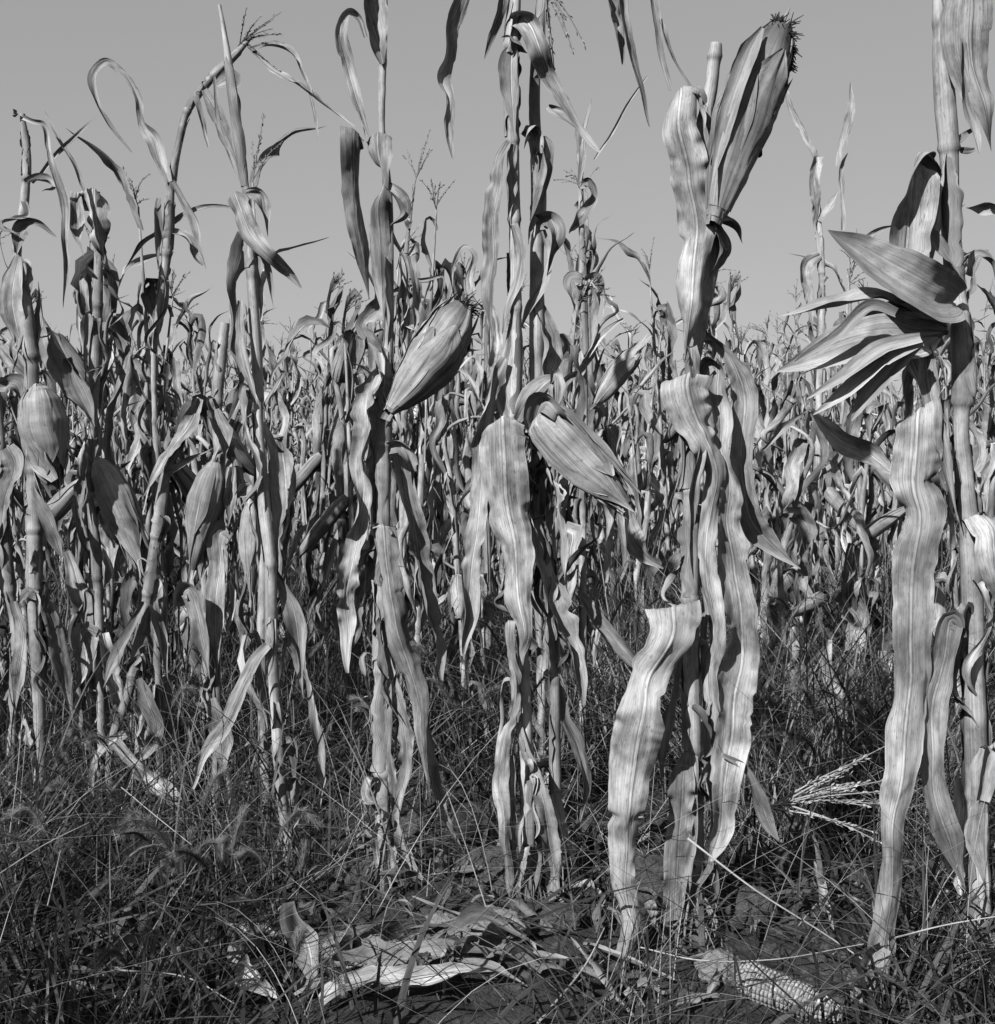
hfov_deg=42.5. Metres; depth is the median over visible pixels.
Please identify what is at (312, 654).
foxtail grass
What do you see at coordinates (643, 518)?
corn plant
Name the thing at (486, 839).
soil clod
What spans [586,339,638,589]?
corn plant
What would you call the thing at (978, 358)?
corn plant
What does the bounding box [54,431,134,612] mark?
corn plant
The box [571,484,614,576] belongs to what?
corn plant
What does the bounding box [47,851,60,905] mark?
straw
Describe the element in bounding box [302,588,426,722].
foxtail grass
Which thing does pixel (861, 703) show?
foxtail grass
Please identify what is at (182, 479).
corn plant
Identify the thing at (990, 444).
corn plant
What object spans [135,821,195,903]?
foxtail grass
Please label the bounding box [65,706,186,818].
foxtail grass
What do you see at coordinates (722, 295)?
corn plant
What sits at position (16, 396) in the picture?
corn plant
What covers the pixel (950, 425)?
corn plant
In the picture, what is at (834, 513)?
corn plant
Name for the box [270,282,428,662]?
corn plant
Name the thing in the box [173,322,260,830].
corn plant
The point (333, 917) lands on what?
foxtail grass
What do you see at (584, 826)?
soil clod
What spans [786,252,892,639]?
corn plant
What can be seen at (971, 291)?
corn plant
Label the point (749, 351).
corn plant
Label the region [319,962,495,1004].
fallen leaf
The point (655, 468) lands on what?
corn plant
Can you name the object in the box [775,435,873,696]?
corn plant
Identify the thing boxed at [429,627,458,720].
foxtail grass
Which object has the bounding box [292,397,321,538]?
corn plant
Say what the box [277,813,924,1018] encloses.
soil crumbs
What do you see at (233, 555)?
corn plant
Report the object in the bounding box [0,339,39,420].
corn plant
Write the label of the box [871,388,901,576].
corn plant
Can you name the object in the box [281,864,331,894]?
soil clod
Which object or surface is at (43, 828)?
foxtail grass
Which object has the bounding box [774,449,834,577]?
corn plant
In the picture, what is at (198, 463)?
corn plant
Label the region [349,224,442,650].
corn plant
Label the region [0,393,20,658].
corn plant
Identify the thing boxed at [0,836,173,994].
foxtail grass
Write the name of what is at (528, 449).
corn plant
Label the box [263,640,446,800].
foxtail grass
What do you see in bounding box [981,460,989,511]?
corn plant
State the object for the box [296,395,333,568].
corn plant
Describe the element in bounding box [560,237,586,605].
corn plant
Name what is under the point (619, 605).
foxtail grass
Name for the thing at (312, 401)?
corn plant
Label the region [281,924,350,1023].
foxtail grass
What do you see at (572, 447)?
corn plant
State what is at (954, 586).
corn plant
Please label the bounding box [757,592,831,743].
foxtail grass
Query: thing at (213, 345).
corn plant
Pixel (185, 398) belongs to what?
corn plant
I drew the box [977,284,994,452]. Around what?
corn plant
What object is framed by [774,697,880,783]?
foxtail grass
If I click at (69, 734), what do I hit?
foxtail grass
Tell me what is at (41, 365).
corn plant
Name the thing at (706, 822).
dry straw
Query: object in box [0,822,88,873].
straw
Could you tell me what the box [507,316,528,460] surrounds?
corn plant
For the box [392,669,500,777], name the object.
foxtail grass
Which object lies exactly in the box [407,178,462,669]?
corn plant
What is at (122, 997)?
straw
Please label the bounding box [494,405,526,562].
corn plant
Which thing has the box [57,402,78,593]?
corn plant
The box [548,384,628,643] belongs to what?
corn plant
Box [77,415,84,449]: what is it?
corn plant
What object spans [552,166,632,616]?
corn plant
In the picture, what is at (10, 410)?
corn plant
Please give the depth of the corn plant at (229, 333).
8.81 m
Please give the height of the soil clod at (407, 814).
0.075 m
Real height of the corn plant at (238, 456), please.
1.993 m
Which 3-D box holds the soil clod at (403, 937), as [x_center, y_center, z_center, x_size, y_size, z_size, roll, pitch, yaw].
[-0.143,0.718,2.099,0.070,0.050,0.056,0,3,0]
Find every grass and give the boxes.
[0,493,994,925]
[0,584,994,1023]
[0,801,213,971]
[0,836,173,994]
[14,810,81,889]
[29,747,114,814]
[29,778,118,847]
[60,724,120,806]
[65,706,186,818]
[84,914,167,1023]
[86,835,231,959]
[107,802,252,994]
[111,764,232,941]
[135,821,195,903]
[137,683,199,798]
[165,803,324,978]
[205,772,284,900]
[219,891,390,998]
[229,839,326,961]
[255,639,327,732]
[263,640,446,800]
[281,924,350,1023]
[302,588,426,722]
[345,693,415,811]
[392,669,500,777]
[410,622,530,780]
[417,672,607,821]
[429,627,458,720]
[448,617,592,767]
[453,638,476,712]
[486,558,638,732]
[531,609,667,714]
[534,588,636,774]
[645,593,825,782]
[700,658,827,846]
[700,661,779,740]
[701,606,834,744]
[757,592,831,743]
[757,663,876,775]
[758,720,878,845]
[771,594,879,665]
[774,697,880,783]
[779,641,892,717]
[786,666,879,836]
[791,643,892,786]
[804,586,832,669]
[805,694,879,842]
[814,685,950,830]
[861,740,961,848]
[879,671,959,736]
[920,692,994,821]
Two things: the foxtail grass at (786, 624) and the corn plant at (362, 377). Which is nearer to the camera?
the foxtail grass at (786, 624)
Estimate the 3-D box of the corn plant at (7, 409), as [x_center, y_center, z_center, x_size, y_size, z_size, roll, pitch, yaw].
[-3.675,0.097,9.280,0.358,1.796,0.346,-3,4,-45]
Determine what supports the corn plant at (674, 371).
on the ground at (388, 999)
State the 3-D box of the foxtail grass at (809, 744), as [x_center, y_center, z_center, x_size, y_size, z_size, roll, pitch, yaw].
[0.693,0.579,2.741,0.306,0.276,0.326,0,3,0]
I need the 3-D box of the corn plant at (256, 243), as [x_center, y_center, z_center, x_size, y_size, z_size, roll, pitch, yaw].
[-0.464,-0.103,2.451,0.253,1.703,0.103,0,3,0]
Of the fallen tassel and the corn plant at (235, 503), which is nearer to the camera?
the fallen tassel
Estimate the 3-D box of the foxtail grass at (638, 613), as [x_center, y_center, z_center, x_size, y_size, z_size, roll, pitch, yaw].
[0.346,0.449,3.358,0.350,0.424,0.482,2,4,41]
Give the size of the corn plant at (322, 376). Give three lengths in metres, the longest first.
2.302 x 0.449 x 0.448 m
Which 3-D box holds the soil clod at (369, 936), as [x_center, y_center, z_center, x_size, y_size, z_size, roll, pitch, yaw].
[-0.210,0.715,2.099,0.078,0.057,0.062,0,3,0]
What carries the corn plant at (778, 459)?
on the ground at (388, 999)
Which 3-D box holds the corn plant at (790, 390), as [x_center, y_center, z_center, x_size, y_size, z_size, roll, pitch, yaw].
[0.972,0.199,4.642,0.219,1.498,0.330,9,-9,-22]
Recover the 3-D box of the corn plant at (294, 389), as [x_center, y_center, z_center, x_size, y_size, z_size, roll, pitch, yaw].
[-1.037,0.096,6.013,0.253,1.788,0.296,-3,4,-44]
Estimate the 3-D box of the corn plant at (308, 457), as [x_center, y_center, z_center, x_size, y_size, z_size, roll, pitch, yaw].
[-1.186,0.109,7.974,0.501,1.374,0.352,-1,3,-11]
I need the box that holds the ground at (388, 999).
[0,505,994,1023]
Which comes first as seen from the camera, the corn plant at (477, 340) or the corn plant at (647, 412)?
the corn plant at (647, 412)
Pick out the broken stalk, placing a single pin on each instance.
(867, 730)
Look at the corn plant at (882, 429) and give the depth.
7.92 m
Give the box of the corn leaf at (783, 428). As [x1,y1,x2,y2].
[762,410,806,450]
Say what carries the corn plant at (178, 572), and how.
on the ground at (388, 999)
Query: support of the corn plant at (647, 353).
on the ground at (388, 999)
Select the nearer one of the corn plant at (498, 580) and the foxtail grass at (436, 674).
the foxtail grass at (436, 674)
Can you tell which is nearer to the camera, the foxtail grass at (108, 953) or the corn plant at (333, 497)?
the foxtail grass at (108, 953)
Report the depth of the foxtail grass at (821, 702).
2.82 m
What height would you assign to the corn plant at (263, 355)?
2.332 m
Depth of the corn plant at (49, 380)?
6.08 m
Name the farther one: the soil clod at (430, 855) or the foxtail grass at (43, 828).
the soil clod at (430, 855)
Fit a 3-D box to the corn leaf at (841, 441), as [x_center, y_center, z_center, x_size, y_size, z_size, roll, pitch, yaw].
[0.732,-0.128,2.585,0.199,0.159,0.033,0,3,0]
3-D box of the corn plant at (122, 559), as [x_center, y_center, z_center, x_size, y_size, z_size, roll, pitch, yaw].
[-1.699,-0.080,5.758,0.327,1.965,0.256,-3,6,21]
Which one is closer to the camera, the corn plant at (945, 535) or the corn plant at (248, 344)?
the corn plant at (248, 344)
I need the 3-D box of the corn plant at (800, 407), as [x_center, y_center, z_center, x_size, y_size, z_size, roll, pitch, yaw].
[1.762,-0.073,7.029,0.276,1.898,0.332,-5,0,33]
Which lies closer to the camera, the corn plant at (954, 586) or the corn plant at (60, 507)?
the corn plant at (954, 586)
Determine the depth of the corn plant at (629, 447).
7.73 m
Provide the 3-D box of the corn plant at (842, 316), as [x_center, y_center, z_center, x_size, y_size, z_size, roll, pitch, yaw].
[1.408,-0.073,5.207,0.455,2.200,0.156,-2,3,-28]
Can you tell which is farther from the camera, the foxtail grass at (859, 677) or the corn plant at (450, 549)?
the corn plant at (450, 549)
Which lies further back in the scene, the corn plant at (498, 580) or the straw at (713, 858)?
the corn plant at (498, 580)
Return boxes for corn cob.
[736,962,844,1023]
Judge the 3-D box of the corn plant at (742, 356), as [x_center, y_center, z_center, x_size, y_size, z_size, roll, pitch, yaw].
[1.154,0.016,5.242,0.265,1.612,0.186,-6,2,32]
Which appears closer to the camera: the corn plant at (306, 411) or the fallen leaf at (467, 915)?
the fallen leaf at (467, 915)
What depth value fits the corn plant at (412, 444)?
5.63 m
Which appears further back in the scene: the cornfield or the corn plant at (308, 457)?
the cornfield
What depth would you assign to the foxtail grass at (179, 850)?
2.03 m
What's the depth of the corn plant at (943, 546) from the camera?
5.16 m
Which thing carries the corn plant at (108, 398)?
on the ground at (388, 999)
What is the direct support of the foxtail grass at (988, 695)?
on the ground at (388, 999)
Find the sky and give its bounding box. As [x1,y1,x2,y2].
[0,0,994,423]
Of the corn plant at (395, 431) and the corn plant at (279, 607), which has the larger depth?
the corn plant at (395, 431)
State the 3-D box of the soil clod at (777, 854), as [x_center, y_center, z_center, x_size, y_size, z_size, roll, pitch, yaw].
[0.549,0.694,2.467,0.162,0.098,0.130,0,3,0]
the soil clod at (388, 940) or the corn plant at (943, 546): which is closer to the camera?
the soil clod at (388, 940)
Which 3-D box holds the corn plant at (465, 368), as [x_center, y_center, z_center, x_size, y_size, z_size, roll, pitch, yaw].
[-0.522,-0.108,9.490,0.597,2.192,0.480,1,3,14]
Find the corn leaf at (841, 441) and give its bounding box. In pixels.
[810,409,890,473]
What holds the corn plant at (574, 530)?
on the ground at (388, 999)
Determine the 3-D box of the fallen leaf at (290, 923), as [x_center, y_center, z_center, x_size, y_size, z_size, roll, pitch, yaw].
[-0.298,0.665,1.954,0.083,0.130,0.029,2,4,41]
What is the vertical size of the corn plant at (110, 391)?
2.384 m
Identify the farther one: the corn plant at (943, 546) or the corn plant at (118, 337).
the corn plant at (943, 546)
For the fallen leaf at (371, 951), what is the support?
on the ground at (388, 999)
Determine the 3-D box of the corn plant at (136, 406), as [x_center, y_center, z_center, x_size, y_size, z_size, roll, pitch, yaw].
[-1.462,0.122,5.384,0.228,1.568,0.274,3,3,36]
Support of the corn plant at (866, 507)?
on the ground at (388, 999)
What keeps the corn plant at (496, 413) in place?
on the ground at (388, 999)
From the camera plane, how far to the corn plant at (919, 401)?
7.10 m
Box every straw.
[0,548,994,1023]
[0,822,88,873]
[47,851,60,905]
[108,973,136,1023]
[114,969,233,1003]
[121,787,191,844]
[536,928,604,1023]
[641,944,862,961]
[687,838,861,958]
[895,916,994,937]
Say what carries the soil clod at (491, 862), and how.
on the ground at (388, 999)
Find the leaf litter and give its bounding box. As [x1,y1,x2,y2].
[20,813,992,1017]
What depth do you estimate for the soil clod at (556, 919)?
2.20 m
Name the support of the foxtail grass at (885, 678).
on the ground at (388, 999)
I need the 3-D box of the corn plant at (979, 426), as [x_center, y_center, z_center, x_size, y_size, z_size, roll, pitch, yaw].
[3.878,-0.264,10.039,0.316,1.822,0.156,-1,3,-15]
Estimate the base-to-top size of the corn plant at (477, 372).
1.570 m
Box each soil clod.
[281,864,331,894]
[318,929,346,958]
[330,857,379,893]
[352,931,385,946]
[381,937,402,943]
[390,810,433,837]
[397,933,425,943]
[414,932,431,938]
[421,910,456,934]
[422,849,463,872]
[454,844,545,894]
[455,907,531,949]
[470,822,498,846]
[537,902,586,926]
[570,818,608,848]
[604,853,663,911]
[693,948,742,984]
[718,884,780,928]
[741,845,826,887]
[822,860,878,892]
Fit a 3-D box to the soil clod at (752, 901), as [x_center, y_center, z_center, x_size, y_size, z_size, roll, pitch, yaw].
[0.444,0.697,2.246,0.110,0.084,0.089,0,3,0]
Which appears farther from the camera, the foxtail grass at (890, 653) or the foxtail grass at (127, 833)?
the foxtail grass at (890, 653)
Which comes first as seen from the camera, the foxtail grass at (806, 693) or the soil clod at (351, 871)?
the soil clod at (351, 871)
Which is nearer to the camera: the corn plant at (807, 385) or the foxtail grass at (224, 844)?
the foxtail grass at (224, 844)
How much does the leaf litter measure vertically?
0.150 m
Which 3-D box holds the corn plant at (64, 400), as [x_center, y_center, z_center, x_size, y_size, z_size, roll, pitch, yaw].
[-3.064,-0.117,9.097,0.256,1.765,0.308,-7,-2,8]
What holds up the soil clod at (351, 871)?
on the ground at (388, 999)
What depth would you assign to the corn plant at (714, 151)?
2.12 m
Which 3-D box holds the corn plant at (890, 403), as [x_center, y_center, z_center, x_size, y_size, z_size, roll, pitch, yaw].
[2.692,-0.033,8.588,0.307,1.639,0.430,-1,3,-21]
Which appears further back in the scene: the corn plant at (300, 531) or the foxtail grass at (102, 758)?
the corn plant at (300, 531)
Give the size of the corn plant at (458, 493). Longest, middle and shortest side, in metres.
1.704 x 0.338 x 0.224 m
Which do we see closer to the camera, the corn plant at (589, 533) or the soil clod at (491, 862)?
the soil clod at (491, 862)
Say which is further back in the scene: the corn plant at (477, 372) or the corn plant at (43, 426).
the corn plant at (477, 372)
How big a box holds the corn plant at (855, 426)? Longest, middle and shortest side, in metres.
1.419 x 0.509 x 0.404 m
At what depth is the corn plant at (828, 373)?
5.73 m
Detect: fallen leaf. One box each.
[224,945,281,998]
[279,901,318,993]
[294,937,510,991]
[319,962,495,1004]
[447,904,543,947]
[846,942,890,1002]
[940,778,966,898]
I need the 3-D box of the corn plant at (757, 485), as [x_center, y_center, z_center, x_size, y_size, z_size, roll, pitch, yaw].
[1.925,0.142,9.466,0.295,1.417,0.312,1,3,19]
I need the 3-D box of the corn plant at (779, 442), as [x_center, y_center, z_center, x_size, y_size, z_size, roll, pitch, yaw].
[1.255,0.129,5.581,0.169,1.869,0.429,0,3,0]
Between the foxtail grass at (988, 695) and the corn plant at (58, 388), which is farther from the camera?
the corn plant at (58, 388)
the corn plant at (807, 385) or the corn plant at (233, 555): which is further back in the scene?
the corn plant at (807, 385)
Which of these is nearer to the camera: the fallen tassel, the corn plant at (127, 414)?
the fallen tassel
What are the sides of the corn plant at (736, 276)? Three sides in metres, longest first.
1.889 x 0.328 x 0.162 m
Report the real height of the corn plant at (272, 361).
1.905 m
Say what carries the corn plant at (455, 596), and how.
on the ground at (388, 999)
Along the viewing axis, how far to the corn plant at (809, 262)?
3.94 m
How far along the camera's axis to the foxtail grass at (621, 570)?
3.67 m
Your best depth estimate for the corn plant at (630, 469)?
5.74 m
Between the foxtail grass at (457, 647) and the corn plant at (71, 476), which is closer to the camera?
the foxtail grass at (457, 647)
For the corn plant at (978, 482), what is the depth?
4.63 m
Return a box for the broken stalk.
[824,697,884,743]
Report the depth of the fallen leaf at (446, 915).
2.15 m
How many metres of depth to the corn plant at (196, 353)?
5.23 m
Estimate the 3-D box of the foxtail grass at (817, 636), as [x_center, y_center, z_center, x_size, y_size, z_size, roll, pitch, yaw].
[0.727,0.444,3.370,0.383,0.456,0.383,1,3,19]
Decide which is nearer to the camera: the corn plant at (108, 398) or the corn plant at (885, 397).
the corn plant at (885, 397)
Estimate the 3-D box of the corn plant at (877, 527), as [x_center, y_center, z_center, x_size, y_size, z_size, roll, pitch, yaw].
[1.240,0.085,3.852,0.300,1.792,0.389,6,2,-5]
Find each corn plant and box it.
[0,109,96,807]
[0,233,30,686]
[0,289,55,600]
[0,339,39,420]
[0,340,30,794]
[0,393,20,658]
[0,434,26,698]
[0,482,18,621]
[0,545,19,791]
[4,403,10,444]
[5,413,62,577]
[6,356,46,577]
[6,389,24,603]
[7,342,18,446]
[15,350,21,401]
[17,474,57,610]
[39,188,148,801]
[39,349,79,517]
[43,253,160,724]
[45,370,65,591]
[52,231,146,776]
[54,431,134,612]
[56,382,69,534]
[57,225,109,631]
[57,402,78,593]
[58,400,144,652]
[60,390,71,543]
[60,448,81,622]
[66,128,197,792]
[67,290,185,656]
[73,289,136,616]
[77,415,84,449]
[87,6,354,774]
[88,397,212,830]
[104,293,122,563]
[109,353,124,459]
[110,383,135,611]
[116,395,234,613]
[118,336,149,455]
[119,270,190,749]
[120,282,157,509]
[121,320,144,503]
[123,384,288,745]
[129,361,179,644]
[129,426,141,491]
[130,287,213,632]
[138,457,207,700]
[157,300,231,647]
[170,383,191,555]
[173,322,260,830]
[175,310,229,667]
[191,4,325,879]
[206,115,328,810]
[206,340,229,534]
[211,365,274,620]
[223,388,241,565]
[223,393,236,516]
[224,407,251,587]
[225,371,287,663]
[225,416,282,672]
[228,315,249,423]
[229,309,272,584]
[233,304,264,475]
[233,312,294,608]
[239,347,291,626]
[248,409,333,594]
[264,358,296,577]
[267,416,300,567]
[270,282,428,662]
[272,412,295,447]
[272,426,329,578]
[279,343,305,580]
[280,401,313,547]
[284,288,370,738]
[285,351,369,598]
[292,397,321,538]
[294,396,310,520]
[295,272,351,668]
[295,438,315,522]
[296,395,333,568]
[302,271,369,568]
[302,318,341,617]
[308,399,334,482]
[335,0,483,893]
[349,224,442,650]
[353,320,378,490]
[354,363,428,668]
[354,378,400,620]
[355,314,366,384]
[373,362,489,728]
[375,258,492,644]
[376,320,397,421]
[395,130,444,709]
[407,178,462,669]
[407,405,462,634]
[410,394,442,559]
[415,354,544,701]
[429,368,489,758]
[433,282,451,594]
[435,253,506,669]
[437,0,649,902]
[443,420,555,609]
[445,393,471,554]
[446,394,461,580]
[448,398,499,419]
[451,243,502,712]
[460,356,470,383]
[471,335,503,354]
[493,436,544,648]
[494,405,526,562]
[502,265,614,786]
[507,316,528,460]
[521,0,635,891]
[526,438,533,621]
[532,505,599,635]
[545,75,662,774]
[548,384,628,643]
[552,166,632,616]
[553,249,618,611]
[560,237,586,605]
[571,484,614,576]
[573,323,665,609]
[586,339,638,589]
[588,351,673,650]
[595,345,610,429]
[596,237,678,606]
[597,350,666,571]
[597,421,639,585]
[608,0,803,963]
[609,345,642,445]
[610,296,663,585]
[626,281,669,601]
[628,405,682,608]
[640,342,661,545]
[651,318,677,544]
[653,454,682,579]
[656,319,682,552]
[658,374,678,583]
[670,450,682,602]
[675,268,734,552]
[679,350,704,526]
[699,452,830,763]
[701,345,777,648]
[702,292,719,571]
[712,271,771,593]
[730,334,763,382]
[733,323,799,572]
[743,323,793,559]
[752,370,807,568]
[753,372,828,677]
[755,387,780,510]
[755,461,762,505]
[762,414,811,538]
[764,412,801,539]
[765,398,814,494]
[771,331,801,569]
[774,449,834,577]
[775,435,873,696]
[778,0,994,983]
[779,374,852,556]
[785,83,854,672]
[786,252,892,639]
[787,331,840,588]
[788,400,947,646]
[798,317,856,617]
[798,402,849,559]
[802,225,890,590]
[802,330,866,575]
[807,405,840,557]
[834,570,891,712]
[850,249,988,577]
[850,280,875,552]
[862,386,904,579]
[864,413,878,519]
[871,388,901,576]
[874,382,909,538]
[878,390,917,516]
[878,434,945,704]
[878,453,958,611]
[881,412,902,563]
[882,382,952,585]
[916,382,923,408]
[931,349,994,777]
[934,339,981,569]
[943,393,988,565]
[951,377,981,434]
[953,330,994,486]
[955,464,986,535]
[955,494,985,575]
[957,205,990,553]
[972,278,994,491]
[973,440,994,740]
[975,362,991,475]
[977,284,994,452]
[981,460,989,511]
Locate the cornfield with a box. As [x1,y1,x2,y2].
[1,274,994,538]
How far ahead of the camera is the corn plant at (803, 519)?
3.24 m
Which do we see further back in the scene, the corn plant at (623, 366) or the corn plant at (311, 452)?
the corn plant at (311, 452)
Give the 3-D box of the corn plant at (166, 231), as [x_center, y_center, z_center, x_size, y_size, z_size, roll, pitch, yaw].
[-0.644,-0.233,3.031,0.623,1.900,0.123,0,3,0]
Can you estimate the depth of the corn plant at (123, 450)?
6.47 m
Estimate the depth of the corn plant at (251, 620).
4.33 m
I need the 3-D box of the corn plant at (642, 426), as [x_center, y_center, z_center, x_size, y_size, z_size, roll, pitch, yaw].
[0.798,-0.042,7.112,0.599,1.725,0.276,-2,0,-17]
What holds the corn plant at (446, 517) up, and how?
on the ground at (388, 999)
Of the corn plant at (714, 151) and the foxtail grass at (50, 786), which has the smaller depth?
the corn plant at (714, 151)
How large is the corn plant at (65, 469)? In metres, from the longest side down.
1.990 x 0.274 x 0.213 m
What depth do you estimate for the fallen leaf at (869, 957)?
1.95 m
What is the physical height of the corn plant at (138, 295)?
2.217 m
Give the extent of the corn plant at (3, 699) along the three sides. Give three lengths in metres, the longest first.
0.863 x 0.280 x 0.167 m
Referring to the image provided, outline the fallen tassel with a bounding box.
[770,746,884,844]
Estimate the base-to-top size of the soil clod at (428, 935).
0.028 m
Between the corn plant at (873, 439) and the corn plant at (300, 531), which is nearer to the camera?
the corn plant at (300, 531)
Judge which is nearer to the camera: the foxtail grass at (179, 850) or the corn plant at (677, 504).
the foxtail grass at (179, 850)
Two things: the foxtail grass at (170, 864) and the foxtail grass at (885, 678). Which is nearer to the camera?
the foxtail grass at (170, 864)
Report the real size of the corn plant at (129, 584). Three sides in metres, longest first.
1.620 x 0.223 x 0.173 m
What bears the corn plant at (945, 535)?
on the ground at (388, 999)
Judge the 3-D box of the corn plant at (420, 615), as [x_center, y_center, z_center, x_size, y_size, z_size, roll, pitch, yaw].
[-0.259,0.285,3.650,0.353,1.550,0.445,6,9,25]
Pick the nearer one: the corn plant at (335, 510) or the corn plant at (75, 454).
the corn plant at (335, 510)
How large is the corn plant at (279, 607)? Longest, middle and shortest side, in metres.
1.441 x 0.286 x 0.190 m
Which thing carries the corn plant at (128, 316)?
on the ground at (388, 999)
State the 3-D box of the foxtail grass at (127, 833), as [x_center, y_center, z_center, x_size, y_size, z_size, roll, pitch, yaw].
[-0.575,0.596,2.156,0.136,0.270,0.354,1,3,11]
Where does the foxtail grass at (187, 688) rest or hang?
on the ground at (388, 999)
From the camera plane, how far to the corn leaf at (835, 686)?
3.03 m
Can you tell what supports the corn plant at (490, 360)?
on the ground at (388, 999)
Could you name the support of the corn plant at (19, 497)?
on the ground at (388, 999)
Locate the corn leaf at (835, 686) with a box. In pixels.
[822,640,846,766]
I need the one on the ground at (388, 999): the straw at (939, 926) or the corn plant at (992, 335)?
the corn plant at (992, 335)
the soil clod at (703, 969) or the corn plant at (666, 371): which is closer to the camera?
the soil clod at (703, 969)
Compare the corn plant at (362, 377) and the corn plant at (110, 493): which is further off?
the corn plant at (362, 377)
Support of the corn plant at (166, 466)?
on the ground at (388, 999)
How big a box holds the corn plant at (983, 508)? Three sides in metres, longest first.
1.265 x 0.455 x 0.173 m
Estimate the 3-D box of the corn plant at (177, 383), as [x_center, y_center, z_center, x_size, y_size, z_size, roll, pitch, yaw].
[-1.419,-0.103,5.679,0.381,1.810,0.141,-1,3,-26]
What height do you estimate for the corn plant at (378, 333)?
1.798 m
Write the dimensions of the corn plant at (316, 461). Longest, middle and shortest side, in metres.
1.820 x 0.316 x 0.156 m
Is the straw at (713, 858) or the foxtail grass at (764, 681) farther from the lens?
the foxtail grass at (764, 681)
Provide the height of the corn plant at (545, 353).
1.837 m
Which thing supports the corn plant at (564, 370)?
on the ground at (388, 999)
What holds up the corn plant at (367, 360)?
on the ground at (388, 999)
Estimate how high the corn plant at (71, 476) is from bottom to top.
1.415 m
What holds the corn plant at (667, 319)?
on the ground at (388, 999)
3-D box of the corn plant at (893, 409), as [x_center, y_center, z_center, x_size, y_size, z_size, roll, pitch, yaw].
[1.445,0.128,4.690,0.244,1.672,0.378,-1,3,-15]
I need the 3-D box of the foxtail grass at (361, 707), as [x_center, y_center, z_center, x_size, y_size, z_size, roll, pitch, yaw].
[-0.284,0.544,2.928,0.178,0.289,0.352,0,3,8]
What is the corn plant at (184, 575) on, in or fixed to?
on the ground at (388, 999)
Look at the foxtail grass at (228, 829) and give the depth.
2.36 m
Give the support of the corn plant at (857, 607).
on the ground at (388, 999)
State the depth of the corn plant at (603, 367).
10.97 m
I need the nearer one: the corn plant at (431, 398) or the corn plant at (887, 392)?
the corn plant at (887, 392)
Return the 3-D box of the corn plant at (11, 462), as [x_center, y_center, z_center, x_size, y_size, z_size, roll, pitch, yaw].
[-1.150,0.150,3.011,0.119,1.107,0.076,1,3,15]
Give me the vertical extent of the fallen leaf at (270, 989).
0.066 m
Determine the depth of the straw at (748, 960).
1.86 m
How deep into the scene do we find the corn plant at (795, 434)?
7.05 m
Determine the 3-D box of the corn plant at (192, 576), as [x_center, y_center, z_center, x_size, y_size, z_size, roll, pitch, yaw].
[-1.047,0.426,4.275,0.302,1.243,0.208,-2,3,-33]
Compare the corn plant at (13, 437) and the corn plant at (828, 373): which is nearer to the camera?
the corn plant at (13, 437)
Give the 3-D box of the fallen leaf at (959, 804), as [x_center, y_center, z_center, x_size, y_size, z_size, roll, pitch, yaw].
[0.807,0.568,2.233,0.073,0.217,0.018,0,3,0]
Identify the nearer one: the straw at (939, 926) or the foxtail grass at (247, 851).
the straw at (939, 926)
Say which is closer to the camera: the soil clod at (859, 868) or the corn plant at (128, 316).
the soil clod at (859, 868)
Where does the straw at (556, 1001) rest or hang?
on the ground at (388, 999)
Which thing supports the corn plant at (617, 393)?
on the ground at (388, 999)
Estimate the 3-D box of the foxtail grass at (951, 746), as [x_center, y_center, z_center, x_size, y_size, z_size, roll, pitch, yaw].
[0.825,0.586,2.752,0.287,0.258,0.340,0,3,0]
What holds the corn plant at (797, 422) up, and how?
on the ground at (388, 999)
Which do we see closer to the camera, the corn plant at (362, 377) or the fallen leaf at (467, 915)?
the fallen leaf at (467, 915)
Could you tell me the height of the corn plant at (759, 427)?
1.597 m
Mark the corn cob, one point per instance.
(763, 992)
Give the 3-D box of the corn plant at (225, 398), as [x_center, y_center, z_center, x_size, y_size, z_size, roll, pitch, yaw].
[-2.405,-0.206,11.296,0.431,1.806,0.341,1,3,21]
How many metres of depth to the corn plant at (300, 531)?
5.91 m
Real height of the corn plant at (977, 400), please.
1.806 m
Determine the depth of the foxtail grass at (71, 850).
2.38 m
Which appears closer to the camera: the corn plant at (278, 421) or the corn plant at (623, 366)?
the corn plant at (623, 366)
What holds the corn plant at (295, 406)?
on the ground at (388, 999)
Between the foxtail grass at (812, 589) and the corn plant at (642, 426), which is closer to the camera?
the foxtail grass at (812, 589)
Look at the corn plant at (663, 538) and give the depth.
7.82 m
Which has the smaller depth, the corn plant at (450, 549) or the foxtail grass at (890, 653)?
the foxtail grass at (890, 653)
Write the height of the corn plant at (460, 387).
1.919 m
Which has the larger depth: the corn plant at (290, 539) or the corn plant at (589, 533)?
the corn plant at (290, 539)
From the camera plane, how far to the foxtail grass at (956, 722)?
2.85 m
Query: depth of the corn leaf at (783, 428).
2.88 m
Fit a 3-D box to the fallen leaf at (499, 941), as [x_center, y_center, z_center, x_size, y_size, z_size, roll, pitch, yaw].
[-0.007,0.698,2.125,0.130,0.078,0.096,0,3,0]
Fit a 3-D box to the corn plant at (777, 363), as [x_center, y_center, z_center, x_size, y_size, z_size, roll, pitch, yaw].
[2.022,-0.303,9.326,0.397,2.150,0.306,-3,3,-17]
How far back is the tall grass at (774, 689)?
3.08 m

